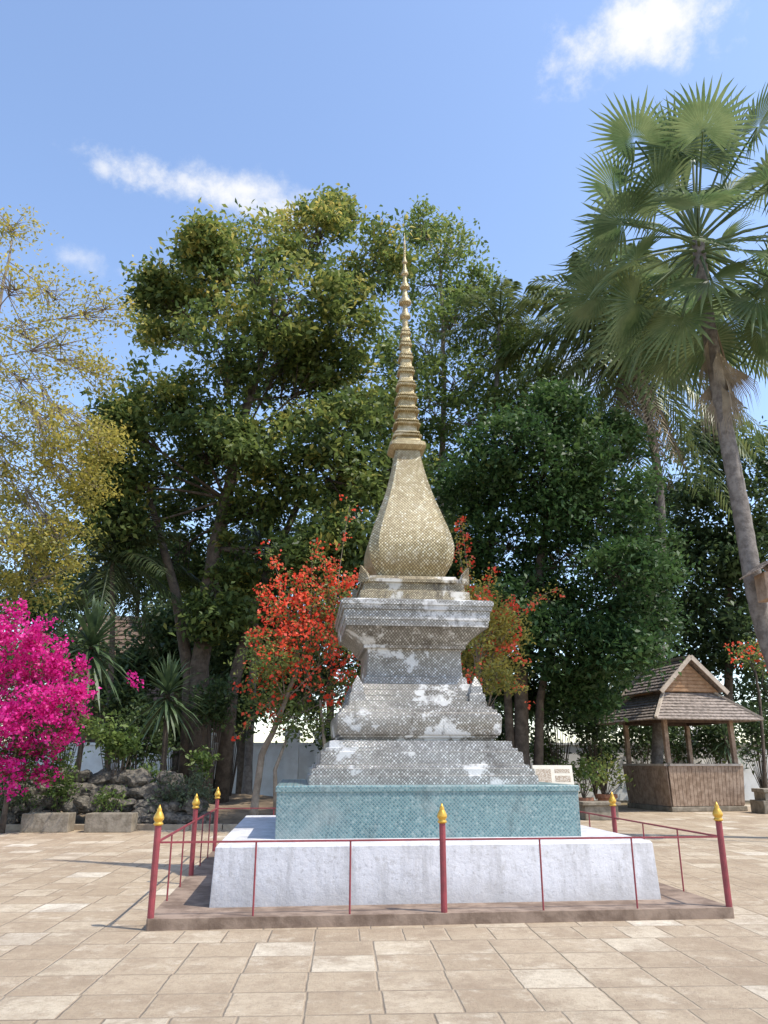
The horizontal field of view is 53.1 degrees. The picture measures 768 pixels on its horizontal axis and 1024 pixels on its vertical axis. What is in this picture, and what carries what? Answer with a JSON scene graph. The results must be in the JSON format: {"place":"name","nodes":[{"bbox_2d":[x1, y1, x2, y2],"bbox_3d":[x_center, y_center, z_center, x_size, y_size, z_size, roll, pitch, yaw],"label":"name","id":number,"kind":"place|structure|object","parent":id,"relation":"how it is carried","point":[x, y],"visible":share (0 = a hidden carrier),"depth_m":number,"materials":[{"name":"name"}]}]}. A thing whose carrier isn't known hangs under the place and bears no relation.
{"place":"outdoors","nodes":[
{"label":"outdoors","id":0,"kind":"place"},
{"bbox_2d":[0,804,767,1023],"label":"pavement","id":1,"kind":"structure","parent":0,"point":[79,944],"depth_m":6.61,"materials":[{"name":"tile"}]},
{"bbox_2d":[20,812,75,832],"bbox_3d":[-8.115,7.502,18.592,1.120,0.420,0.500,1,-18,-2],"label":"stone trough","id":2,"kind":"object","parent":1,"relation":"on","point":[44,822],"visible":1,"depth_m":18.37,"materials":[{"name":"stone"}]},
{"bbox_2d":[0,598,143,832],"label":"pink bougainvillea","id":3,"kind":"object","parent":1,"relation":"on","point":[56,664],"visible":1,"depth_m":18.55,"materials":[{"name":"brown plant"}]},
{"bbox_2d":[84,812,137,832],"bbox_3d":[-6.593,7.502,18.592,1.120,0.420,0.500,1,-18,-2],"label":"stone trough","id":4,"kind":"object","parent":1,"relation":"on","point":[108,822],"visible":1,"depth_m":18.36,"materials":[{"name":"stone"}]},
{"bbox_2d":[221,494,361,814],"bbox_3d":[-1.946,3.688,20.363,4.812,8.811,3.919,0,-18,0],"label":"red bougainvillea","id":5,"kind":"object","parent":1,"relation":"on","point":[264,666],"visible":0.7,"depth_m":19.94,"materials":[{"name":"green plant"}]},
{"bbox_2d":[146,851,734,930],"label":"platform","id":6,"kind":"structure","parent":1,"relation":"on","point":[185,906],"depth_m":8.11,"materials":[{"name":"stone"}]},
{"bbox_2d":[209,233,660,907],"bbox_3d":[0.377,-0.029,12.574,5.070,10.807,5.070,2,-18,-6],"label":"stupa","id":7,"kind":"object","parent":6,"relation":"on","point":[415,733],"visible":1,"depth_m":9.74,"materials":[{"name":"grey stone"}]},
{"bbox_2d":[147,787,732,918],"bbox_3d":[0.377,4.603,11.069,6.220,1.065,6.217,2,-18,-6],"label":"railing","id":8,"kind":"object","parent":6,"relation":"on","point":[717,813],"visible":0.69,"depth_m":8.32,"materials":[{"name":"metal"}]},
{"bbox_2d":[451,516,566,709],"bbox_3d":[3.066,3.990,20.424,3.821,8.256,3.818,0,-18,0],"label":"red bougainvillea","id":9,"kind":"object","parent":1,"relation":"on","point":[491,661],"visible":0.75,"depth_m":20.22,"materials":[{"name":"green plant"}]},
{"bbox_2d":[532,765,573,784],"bbox_3d":[3.639,6.201,16.384,0.840,1.531,0.238,-2,-18,6],"label":"information board","id":10,"kind":"object","parent":1,"relation":"on","point":[561,774],"visible":0.64,"depth_m":16.57,"materials":[{"name":"white plastic"}]},
{"bbox_2d":[544,756,577,775],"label":"potted plant","id":11,"kind":"object","parent":1,"relation":"on","point":[555,761],"visible":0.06,"depth_m":27.34,"materials":[{"name":"green plant"}]},
{"bbox_2d":[425,368,722,767],"bbox_3d":[6.421,2.718,27.832,11.921,15.271,9.828,0,-18,0],"label":"dense tree","id":12,"kind":"object","parent":1,"relation":"on","point":[570,497],"visible":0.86,"depth_m":26.69,"materials":[{"name":"green plant"}]},
{"bbox_2d":[568,753,606,800],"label":"potted plant","id":13,"kind":"object","parent":1,"relation":"on","point":[584,769],"visible":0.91,"depth_m":24.99,"materials":[{"name":"green plant"}]},
{"bbox_2d":[579,801,620,819],"bbox_3d":[6.255,8.700,22.408,1.150,0.500,0.620,2,-18,-6],"label":"stone trough","id":14,"kind":"object","parent":1,"relation":"on","point":[600,807],"visible":0.68,"depth_m":22.17,"materials":[{"name":"stone"}]},
{"bbox_2d":[578,753,635,800],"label":"potted plant","id":15,"kind":"object","parent":1,"relation":"on","point":[605,796],"visible":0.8,"depth_m":26.31,"materials":[{"name":"green plant"}]},
{"bbox_2d":[481,241,767,763],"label":"feather palm","id":16,"kind":"object","parent":1,"relation":"on","point":[629,395],"visible":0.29,"depth_m":33.08,"materials":[{"name":"green plant"}]},
{"bbox_2d":[544,71,767,669],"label":"fan palm","id":17,"kind":"object","parent":1,"relation":"on","point":[676,147],"visible":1,"depth_m":20.18,"materials":[{"name":"green plant"}]},
{"bbox_2d":[596,655,763,811],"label":"wooden pavilion","id":18,"kind":"structure","parent":1,"relation":"on","point":[691,696],"depth_m":26.93,"materials":[{"name":"wood"}]},
{"bbox_2d":[739,560,767,602],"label":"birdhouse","id":19,"kind":"object","parent":1,"relation":"on","point":[761,582],"visible":1,"depth_m":17.51,"materials":[{"name":"wood"}]},
{"bbox_2d":[750,788,767,813],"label":"stone pedestal","id":20,"kind":"object","parent":1,"relation":"on","point":[759,804],"visible":1,"depth_m":25.20,"materials":[{"name":"stone"}]},
{"bbox_2d":[0,0,767,742],"label":"sky","id":21,"kind":"structure","parent":0,"point":[117,117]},
{"bbox_2d":[594,800,749,804],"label":"ground","id":22,"kind":"structure","parent":0,"point":[624,802],"depth_m":32.88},
{"bbox_2d":[0,519,118,705],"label":"background tree","id":23,"kind":"object","parent":22,"relation":"on","point":[33,616],"visible":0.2,"depth_m":39.95,"materials":[{"name":"green plant"}]},
{"bbox_2d":[0,204,149,628],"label":"yellowing tree","id":24,"kind":"object","parent":22,"relation":"on","point":[49,445],"visible":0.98,"depth_m":23.38,"materials":[{"name":"yellow plant"}]},
{"bbox_2d":[5,824,237,829],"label":"kerb","id":25,"kind":"structure","parent":22,"relation":"on","point":[145,826],"depth_m":19.00,"materials":[{"name":"concrete"}]},
{"bbox_2d":[48,512,216,615],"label":"background tree","id":26,"kind":"object","parent":22,"relation":"on","point":[149,593],"visible":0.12,"depth_m":43.96,"materials":[{"name":"green plant"}]},
{"bbox_2d":[50,616,236,742],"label":"temple hall","id":27,"kind":"structure","parent":22,"relation":"on","point":[121,629],"depth_m":40.41,"materials":[{"name":"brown wood"}]},
{"bbox_2d":[86,728,104,742],"bbox_3d":[-13.980,11.430,37.445,1.100,1.800,0.085,2,-18,-8],"label":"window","id":28,"kind":"structure","parent":27,"relation":"in","point":[92,741],"depth_m":37.46,"materials":[{"name":"wood"}]},
{"bbox_2d":[20,793,272,823],"bbox_3d":[-9.000,10.719,28.604,26.000,0.450,20.368,0,-18,0],"label":"planting bed","id":29,"kind":"object","parent":22,"relation":"on","point":[231,816],"visible":0.08,"depth_m":22.07,"materials":[{"name":"soil"}]},
{"bbox_2d":[0,810,20,823],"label":"rock","id":30,"kind":"object","parent":29,"relation":"on","point":[12,818],"visible":0.45,"depth_m":19.40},
{"bbox_2d":[11,796,29,815],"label":"rock","id":31,"kind":"object","parent":30,"relation":"on","point":[16,810],"visible":0.36,"depth_m":19.56,"materials":[{"name":"stone"}]},
{"bbox_2d":[0,779,35,816],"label":"leafy shrub","id":32,"kind":"object","parent":29,"relation":"on","point":[12,798],"visible":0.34,"depth_m":19.52,"materials":[{"name":"green plant"}]},
{"bbox_2d":[0,681,50,770],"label":"leafy shrub","id":33,"kind":"object","parent":29,"relation":"on","point":[25,723],"visible":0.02,"depth_m":25.72,"materials":[{"name":"green plant"}]},
{"bbox_2d":[29,809,51,812],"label":"rock","id":34,"kind":"object","parent":29,"relation":"on","point":[46,810],"visible":0.19,"depth_m":19.47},
{"bbox_2d":[35,768,86,811],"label":"leafy shrub","id":35,"kind":"object","parent":29,"relation":"on","point":[62,790],"visible":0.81,"depth_m":19.58,"materials":[{"name":"green plant"}]},
{"bbox_2d":[30,690,114,765],"bbox_3d":[-10.326,7.542,24.948,2.334,3.983,2.293,17,-25,-42],"label":"leafy shrub","id":36,"kind":"object","parent":29,"relation":"on","point":[97,710],"visible":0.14,"depth_m":25.12,"materials":[{"name":"green plant"}]},
{"bbox_2d":[37,594,140,770],"bbox_3d":[-9.156,5.660,23.433,3.554,6.522,3.585,0,-18,0],"label":"yucca plant","id":37,"kind":"object","parent":29,"relation":"on","point":[95,620],"visible":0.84,"depth_m":23.69,"materials":[{"name":"green plant"}]},
{"bbox_2d":[9,508,200,768],"bbox_3d":[-9.967,4.929,27.012,6.967,10.541,7.638,0,-18,0],"label":"feather palm","id":38,"kind":"object","parent":29,"relation":"on","point":[151,563],"visible":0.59,"depth_m":27.72,"materials":[{"name":"green plant"}]},
{"bbox_2d":[90,710,145,783],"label":"leafy shrub","id":39,"kind":"object","parent":29,"relation":"on","point":[120,744],"visible":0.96,"depth_m":20.49,"materials":[{"name":"green plant"}]},
{"bbox_2d":[95,676,162,770],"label":"leafy shrub","id":40,"kind":"object","parent":29,"relation":"on","point":[126,698],"visible":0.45,"depth_m":25.99,"materials":[{"name":"green plant"}]},
{"bbox_2d":[98,693,184,800],"bbox_3d":[-7.502,7.464,23.902,2.545,3.488,2.039,5,-19,-16],"label":"leafy shrub","id":41,"kind":"object","parent":29,"relation":"on","point":[154,747],"visible":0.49,"depth_m":23.89,"materials":[{"name":"green plant"}]},
{"bbox_2d":[133,807,150,823],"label":"rock","id":42,"kind":"object","parent":29,"relation":"on","point":[141,811],"visible":0.32,"depth_m":19.31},
{"bbox_2d":[132,799,156,812],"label":"rock","id":43,"kind":"object","parent":42,"relation":"on","point":[144,803],"visible":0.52,"depth_m":19.59,"materials":[{"name":"stone"}]},
{"bbox_2d":[151,798,163,808],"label":"rock","id":44,"kind":"object","parent":43,"relation":"on","point":[157,802],"visible":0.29,"depth_m":19.66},
{"bbox_2d":[139,782,160,801],"bbox_3d":[-6.002,7.365,20.151,0.743,0.530,0.686,-3,-18,10],"label":"rock","id":45,"kind":"object","parent":44,"relation":"on","point":[149,793],"visible":0.56,"depth_m":19.92,"materials":[{"name":"stone"}]},
{"bbox_2d":[130,759,161,782],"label":"leafy shrub","id":46,"kind":"object","parent":29,"relation":"on","point":[156,771],"visible":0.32,"depth_m":20.72,"materials":[{"name":"green plant"}]},
{"bbox_2d":[141,814,154,823],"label":"rock","id":47,"kind":"object","parent":29,"relation":"on","point":[147,819],"visible":0.41,"depth_m":19.24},
{"bbox_2d":[128,694,181,772],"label":"leafy shrub","id":48,"kind":"object","parent":29,"relation":"on","point":[174,754],"visible":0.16,"depth_m":27.20,"materials":[{"name":"green plant"}]},
{"bbox_2d":[123,651,205,771],"bbox_3d":[-6.218,6.148,21.712,2.777,4.530,2.677,0,-18,0],"label":"yucca plant","id":49,"kind":"object","parent":29,"relation":"on","point":[167,709],"visible":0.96,"depth_m":21.88,"materials":[{"name":"green plant"}]},
{"bbox_2d":[162,812,179,823],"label":"rock","id":50,"kind":"object","parent":29,"relation":"on","point":[171,818],"visible":0.33,"depth_m":19.25,"materials":[{"name":"stone"}]},
{"bbox_2d":[161,798,184,812],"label":"rock","id":51,"kind":"object","parent":50,"relation":"on","point":[172,806],"visible":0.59,"depth_m":19.50,"materials":[{"name":"stone"}]},
{"bbox_2d":[159,783,180,798],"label":"rock","id":52,"kind":"object","parent":51,"relation":"on","point":[162,787],"visible":0.3,"depth_m":19.96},
{"bbox_2d":[158,771,184,785],"bbox_3d":[-5.671,7.118,20.425,0.612,0.472,0.747,-12,-21,33],"label":"rock","id":53,"kind":"object","parent":52,"relation":"on","point":[175,774],"visible":0.51,"depth_m":20.24,"materials":[{"name":"stone"}]},
{"bbox_2d":[179,784,193,797],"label":"rock","id":54,"kind":"object","parent":51,"relation":"on","point":[186,791],"visible":0.17,"depth_m":20.07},
{"bbox_2d":[145,763,215,815],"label":"leafy shrub","id":55,"kind":"object","parent":29,"relation":"on","point":[199,792],"visible":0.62,"depth_m":19.79,"materials":[{"name":"green plant"}]},
{"bbox_2d":[175,812,192,823],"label":"rock","id":56,"kind":"object","parent":29,"relation":"on","point":[185,818],"visible":0.48,"depth_m":19.27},
{"bbox_2d":[182,795,208,815],"bbox_3d":[-4.835,7.574,19.816,0.791,0.527,0.731,13,-22,-35],"label":"rock","id":57,"kind":"object","parent":56,"relation":"on","point":[188,809],"visible":0.71,"depth_m":19.53,"materials":[{"name":"stone"}]},
{"bbox_2d":[184,744,223,797],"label":"leafy shrub","id":58,"kind":"object","parent":29,"relation":"on","point":[201,757],"visible":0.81,"depth_m":21.29,"materials":[{"name":"green plant"}]},
{"bbox_2d":[197,811,214,823],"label":"rock","id":59,"kind":"object","parent":29,"relation":"on","point":[206,819],"visible":0.47,"depth_m":19.36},
{"bbox_2d":[181,672,243,801],"bbox_3d":[-5.807,7.549,25.482,2.235,4.296,2.215,0,-18,0],"label":"leafy shrub","id":60,"kind":"object","parent":29,"relation":"on","point":[213,708],"visible":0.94,"depth_m":25.41,"materials":[{"name":"green plant"}]},
{"bbox_2d":[210,675,266,795],"bbox_3d":[-5.570,8.332,28.682,2.545,4.785,2.345,9,-20,-26],"label":"leafy shrub","id":61,"kind":"object","parent":29,"relation":"on","point":[238,721],"visible":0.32,"depth_m":28.77,"materials":[{"name":"green plant"}]},
{"bbox_2d":[50,183,443,803],"bbox_3d":[-5.042,-2.832,30.599,14.884,27.649,11.340,0,-18,0],"label":"broadleaf tree","id":62,"kind":"object","parent":29,"relation":"on","point":[295,345],"visible":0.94,"depth_m":28.90,"materials":[{"name":"green plant"}]},
{"bbox_2d":[195,518,310,794],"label":"tree","id":63,"kind":"object","parent":29,"relation":"on","point":[247,780],"visible":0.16,"depth_m":29.62,"materials":[{"name":"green plant"}]},
{"bbox_2d":[302,702,333,763],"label":"leafy shrub","id":64,"kind":"object","parent":29,"relation":"on","point":[328,732],"visible":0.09,"depth_m":29.70,"materials":[{"name":"green plant"}]},
{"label":"rock","id":65,"kind":"object","parent":29,"relation":"on","visible":0},
{"bbox_2d":[87,793,104,811],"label":"rock","id":66,"kind":"object","parent":65,"relation":"on","point":[92,807],"visible":0.3,"depth_m":19.58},
{"bbox_2d":[73,795,91,813],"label":"rock","id":67,"kind":"object","parent":66,"relation":"on","point":[81,803],"visible":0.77,"depth_m":19.55,"materials":[{"name":"stone"}]},
{"bbox_2d":[59,796,80,814],"bbox_3d":[-8.045,7.531,19.815,0.780,0.477,0.641,1,-27,40],"label":"rock","id":68,"kind":"object","parent":67,"relation":"on","point":[68,806],"visible":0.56,"depth_m":19.52,"materials":[{"name":"stone"}]},
{"bbox_2d":[65,782,82,796],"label":"rock","id":69,"kind":"object","parent":67,"relation":"on","point":[76,793],"visible":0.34,"depth_m":19.87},
{"bbox_2d":[79,782,102,796],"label":"rock","id":70,"kind":"object","parent":67,"relation":"on","point":[92,789],"visible":0.39,"depth_m":19.97,"materials":[{"name":"stone"}]},
{"bbox_2d":[68,769,92,782],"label":"rock","id":71,"kind":"object","parent":70,"relation":"on","point":[86,773],"visible":0.68,"depth_m":20.17,"materials":[{"name":"stone"}]},
{"bbox_2d":[87,768,110,785],"bbox_3d":[-7.498,7.117,20.436,0.686,0.494,0.768,-11,-4,38],"label":"rock","id":72,"kind":"object","parent":70,"relation":"on","point":[101,777],"visible":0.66,"depth_m":20.22,"materials":[{"name":"stone"}]},
{"bbox_2d":[97,783,113,797],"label":"rock","id":73,"kind":"object","parent":66,"relation":"on","point":[107,788],"visible":0.35,"depth_m":20.04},
{"bbox_2d":[90,785,130,811],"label":"leafy shrub","id":74,"kind":"object","parent":65,"relation":"on","point":[103,795],"visible":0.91,"depth_m":19.48,"materials":[{"name":"green plant"}]},
{"bbox_2d":[103,798,125,809],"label":"rock","id":75,"kind":"object","parent":65,"relation":"on","point":[120,800],"visible":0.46,"depth_m":19.59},
{"bbox_2d":[110,784,129,798],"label":"rock","id":76,"kind":"object","parent":75,"relation":"on","point":[118,788],"visible":0.62,"depth_m":19.98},
{"bbox_2d":[111,770,129,784],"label":"rock","id":77,"kind":"object","parent":76,"relation":"on","point":[119,778],"visible":0.56,"depth_m":20.25,"materials":[{"name":"stone"}]},
{"bbox_2d":[109,770,119,782],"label":"rock","id":78,"kind":"object","parent":77,"relation":"on","point":[117,771],"visible":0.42,"depth_m":20.36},
{"bbox_2d":[70,589,229,771],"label":"background tree","id":79,"kind":"object","parent":22,"relation":"on","point":[164,612],"visible":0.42,"depth_m":33.88,"materials":[{"name":"green plant"}]},
{"bbox_2d":[160,525,357,793],"bbox_3d":[-4.776,6.050,33.864,9.344,12.662,9.408,0,-18,0],"label":"background tree","id":80,"kind":"object","parent":22,"relation":"on","point":[217,662],"visible":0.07,"depth_m":32.35,"materials":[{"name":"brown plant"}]},
{"bbox_2d":[274,460,386,722],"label":"background tree","id":81,"kind":"object","parent":22,"relation":"on","point":[347,666],"visible":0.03,"depth_m":41.43,"materials":[{"name":"green plant"}]},
{"bbox_2d":[0,725,767,799],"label":"boundary wall","id":82,"kind":"structure","parent":22,"relation":"on","point":[298,760],"depth_m":34.03,"materials":[{"name":"paint"}]},
{"bbox_2d":[366,193,579,535],"bbox_3d":[4.087,-2.146,35.573,10.809,29.293,8.727,0,-18,0],"label":"slender tree","id":83,"kind":"object","parent":22,"relation":"on","point":[443,426],"visible":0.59,"depth_m":36.16,"materials":[{"name":"green plant"}]},
{"bbox_2d":[426,277,567,739],"bbox_3d":[5.294,0.246,33.788,6.854,23.632,7.393,0,-18,0],"label":"feather palm","id":84,"kind":"object","parent":22,"relation":"on","point":[496,314],"visible":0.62,"depth_m":36.08,"materials":[{"name":"green plant"}]},
{"bbox_2d":[432,472,567,741],"bbox_3d":[3.984,5.573,42.550,8.974,18.914,10.352,14,-22,-36],"label":"background tree","id":85,"kind":"object","parent":22,"relation":"on","point":[501,705],"visible":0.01,"depth_m":39.90,"materials":[{"name":"green plant"}]},
{"bbox_2d":[494,713,534,757],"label":"leafy shrub","id":86,"kind":"object","parent":22,"relation":"on","point":[502,734],"visible":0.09,"depth_m":28.69,"materials":[{"name":"green plant"}]},
{"bbox_2d":[529,726,568,764],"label":"leafy shrub","id":87,"kind":"object","parent":22,"relation":"on","point":[547,750],"visible":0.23,"depth_m":32.30,"materials":[{"name":"green plant"}]},
{"bbox_2d":[529,682,591,764],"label":"leafy shrub","id":88,"kind":"object","parent":22,"relation":"on","point":[555,725],"visible":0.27,"depth_m":31.59,"materials":[{"name":"green plant"}]},
{"bbox_2d":[556,697,616,799],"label":"leafy shrub","id":89,"kind":"object","parent":22,"relation":"on","point":[594,731],"visible":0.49,"depth_m":31.45,"materials":[{"name":"green plant"}]},
{"bbox_2d":[568,726,625,793],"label":"leafy shrub","id":90,"kind":"object","parent":22,"relation":"on","point":[609,750],"visible":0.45,"depth_m":32.23,"materials":[{"name":"green plant"}]},
{"bbox_2d":[603,725,677,763],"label":"leafy shrub","id":91,"kind":"object","parent":22,"relation":"on","point":[635,731],"visible":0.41,"depth_m":32.41,"materials":[{"name":"green plant"}]},
{"bbox_2d":[561,471,756,741],"bbox_3d":[14.498,5.566,39.876,11.948,17.366,10.884,0,-18,0],"label":"background tree","id":92,"kind":"object","parent":22,"relation":"on","point":[695,650],"visible":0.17,"depth_m":39.05,"materials":[{"name":"green plant"}]},
{"bbox_2d":[632,726,714,763],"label":"leafy shrub","id":93,"kind":"object","parent":22,"relation":"on","point":[674,743],"visible":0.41,"depth_m":32.67,"materials":[{"name":"green plant"}]},
{"bbox_2d":[677,723,746,763],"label":"leafy shrub","id":94,"kind":"object","parent":22,"relation":"on","point":[708,735],"visible":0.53,"depth_m":32.15,"materials":[{"name":"green plant"}]},
{"bbox_2d":[659,404,767,741],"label":"background tree","id":95,"kind":"object","parent":22,"relation":"on","point":[727,569],"visible":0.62,"depth_m":38.33,"materials":[{"name":"green plant"}]},
{"bbox_2d":[706,724,751,766],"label":"yucca plant","id":96,"kind":"object","parent":22,"relation":"on","point":[726,745],"visible":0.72,"depth_m":31.49,"materials":[{"name":"green plant"}]},
{"bbox_2d":[724,632,767,787],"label":"red bougainvillea","id":97,"kind":"object","parent":22,"relation":"on","point":[761,668],"visible":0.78,"depth_m":32.42,"materials":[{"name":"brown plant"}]},
{"bbox_2d":[733,696,767,787],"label":"leafy shrub","id":98,"kind":"object","parent":22,"relation":"on","point":[751,731],"visible":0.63,"depth_m":32.85,"materials":[{"name":"green plant"}]},
{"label":"rock","id":99,"kind":"object","parent":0,"visible":0},
{"bbox_2d":[26,795,48,810],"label":"rock","id":100,"kind":"object","parent":99,"relation":"on","point":[40,806],"visible":0.49,"depth_m":19.57,"materials":[{"name":"stone"}]},
{"bbox_2d":[28,781,52,796],"bbox_3d":[-8.983,7.307,20.175,0.710,0.542,0.865,-18,-27,25],"label":"rock","id":101,"kind":"object","parent":100,"relation":"on","point":[42,790],"visible":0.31,"depth_m":19.88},
{"bbox_2d":[18,784,33,795],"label":"rock","id":102,"kind":"object","parent":101,"relation":"on","point":[31,790],"visible":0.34,"depth_m":19.82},
{"bbox_2d":[24,765,49,783],"bbox_3d":[-9.184,7.059,20.517,0.901,0.508,0.740,-7,5,-41],"label":"rock","id":103,"kind":"object","parent":101,"relation":"on","point":[31,782],"visible":0.04,"depth_m":20.22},
{"bbox_2d":[43,796,59,810],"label":"rock","id":104,"kind":"object","parent":100,"relation":"on","point":[47,804],"visible":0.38,"depth_m":19.62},
{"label":"rock","id":105,"kind":"object","parent":104,"relation":"on","visible":0},
{"bbox_2d":[52,767,71,783],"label":"rock","id":106,"kind":"object","parent":105,"relation":"on","point":[69,770],"visible":0.05,"depth_m":20.36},
{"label":"rock","id":107,"kind":"object","parent":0,"visible":0},
{"bbox_2d":[116,798,136,811],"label":"rock","id":108,"kind":"object","parent":107,"relation":"on","point":[128,807],"visible":0.73,"depth_m":19.66,"materials":[{"name":"stone"}]},
{"bbox_2d":[127,786,143,799],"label":"rock","id":109,"kind":"object","parent":108,"relation":"on","point":[134,793],"visible":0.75,"depth_m":19.95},
{"bbox_2d":[126,768,155,787],"bbox_3d":[-6.478,7.096,20.441,0.786,0.540,0.840,13,-6,-20],"label":"rock","id":110,"kind":"object","parent":109,"relation":"on","point":[138,777],"visible":0.84,"depth_m":20.20,"materials":[{"name":"stone"}]}
]}

